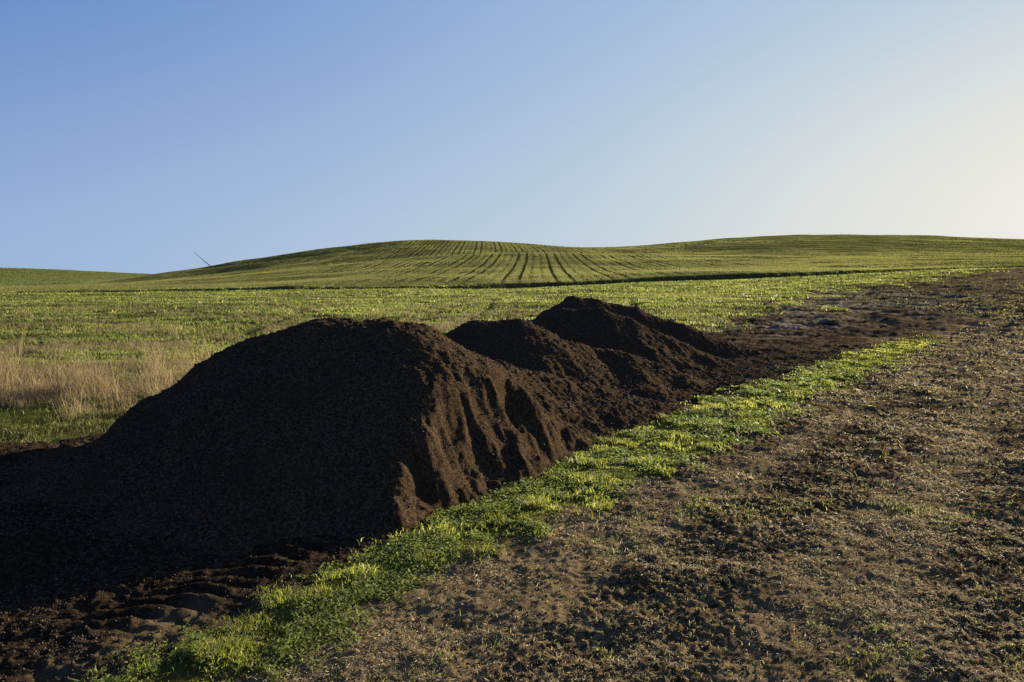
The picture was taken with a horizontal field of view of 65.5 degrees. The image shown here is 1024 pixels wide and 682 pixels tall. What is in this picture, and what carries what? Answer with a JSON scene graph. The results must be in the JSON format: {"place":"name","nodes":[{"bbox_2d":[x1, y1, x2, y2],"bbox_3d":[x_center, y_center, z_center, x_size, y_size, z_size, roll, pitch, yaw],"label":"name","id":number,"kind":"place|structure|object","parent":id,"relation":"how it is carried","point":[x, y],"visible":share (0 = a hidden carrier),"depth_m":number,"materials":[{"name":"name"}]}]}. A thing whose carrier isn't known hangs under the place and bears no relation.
{"place":"outdoors","nodes":[
{"label":"outdoors","id":0,"kind":"place"},
{"bbox_2d":[0,234,1023,681],"bbox_3d":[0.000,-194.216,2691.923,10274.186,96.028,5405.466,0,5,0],"label":"ground","id":1,"kind":"structure","parent":0,"point":[866,326],"depth_m":5.22,"materials":[{"name":"soil"}]},
{"bbox_2d":[0,267,149,284],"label":"field crop","id":2,"kind":"object","parent":1,"relation":"on","point":[24,280],"visible":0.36,"depth_m":509.62,"materials":[{"name":"green plant"}]},
{"bbox_2d":[0,314,227,421],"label":"dry weeds","id":3,"kind":"object","parent":1,"relation":"on","point":[9,371],"visible":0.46,"depth_m":11.89,"materials":[{"name":"beige plant"}]},
{"bbox_2d":[0,317,688,556],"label":"compost pile","id":4,"kind":"object","parent":1,"relation":"on","point":[454,414],"visible":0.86,"depth_m":6.33,"materials":[{"name":"brown soil"}]},
{"bbox_2d":[0,292,828,408],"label":"dry stalks","id":5,"kind":"object","parent":1,"relation":"on","point":[453,326],"visible":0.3,"depth_m":19.86,"materials":[{"name":"beige plant"}]},
{"bbox_2d":[0,299,867,681],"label":"soil crumbs","id":6,"kind":"object","parent":1,"relation":"on","point":[290,481],"visible":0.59,"depth_m":6.09,"materials":[{"name":"brown soil"}]},
{"bbox_2d":[72,360,916,681],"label":"clover leaves","id":7,"kind":"object","parent":1,"relation":"on","point":[772,388],"visible":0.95,"depth_m":5.66,"materials":[{"name":"green plant"}]},
{"bbox_2d":[0,267,1023,442],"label":"field grass","id":8,"kind":"structure","parent":1,"relation":"on","point":[139,302],"depth_m":39.22,"materials":[{"name":"green plant"}]},
{"bbox_2d":[0,234,1023,291],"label":"hill crop","id":9,"kind":"object","parent":1,"relation":"on","point":[764,267],"visible":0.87,"depth_m":152.07,"materials":[{"name":"green plant"}]},
{"bbox_2d":[84,334,950,681],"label":"grass verge","id":10,"kind":"object","parent":1,"relation":"on","point":[220,648],"depth_m":5.65,"materials":[{"name":"green plant"}]},
{"bbox_2d":[445,318,709,403],"bbox_3d":[0.476,0.271,12.217,6.024,1.244,3.504,0,5,0],"label":"compost pile","id":11,"kind":"object","parent":1,"relation":"on","point":[520,355],"visible":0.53,"depth_m":11.74,"materials":[{"name":"brown soil"}]},
{"bbox_2d":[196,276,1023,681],"bbox_3d":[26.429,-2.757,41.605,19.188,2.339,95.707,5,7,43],"label":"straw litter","id":12,"kind":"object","parent":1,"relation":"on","point":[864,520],"visible":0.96,"depth_m":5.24,"materials":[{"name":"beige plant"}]},
{"bbox_2d":[246,282,1023,681],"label":"dirt clods","id":13,"kind":"object","parent":1,"relation":"on","point":[950,358],"visible":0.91,"depth_m":5.07,"materials":[{"name":"brown soil"}]},
{"bbox_2d":[530,307,739,371],"bbox_3d":[1.911,-0.014,15.334,5.642,1.281,3.354,0,5,0],"label":"compost pile","id":14,"kind":"object","parent":1,"relation":"on","point":[609,335],"visible":0.51,"depth_m":14.92,"materials":[{"name":"brown soil"}]},
{"bbox_2d":[252,271,1023,681],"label":"grass sprouts","id":15,"kind":"object","parent":1,"relation":"on","point":[790,537],"depth_m":5.35,"materials":[{"name":"green plant"}]},
{"bbox_2d":[535,296,766,358],"bbox_3d":[2.486,-0.290,17.651,6.565,1.454,3.700,-2,5,-20],"label":"compost pile","id":16,"kind":"object","parent":1,"relation":"on","point":[689,334],"visible":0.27,"depth_m":17.11,"materials":[{"name":"brown soil"}]},
{"bbox_2d":[0,0,1023,273],"label":"sky","id":17,"kind":"structure","parent":0,"point":[137,136],"materials":[{"name":"blue"}]}
]}

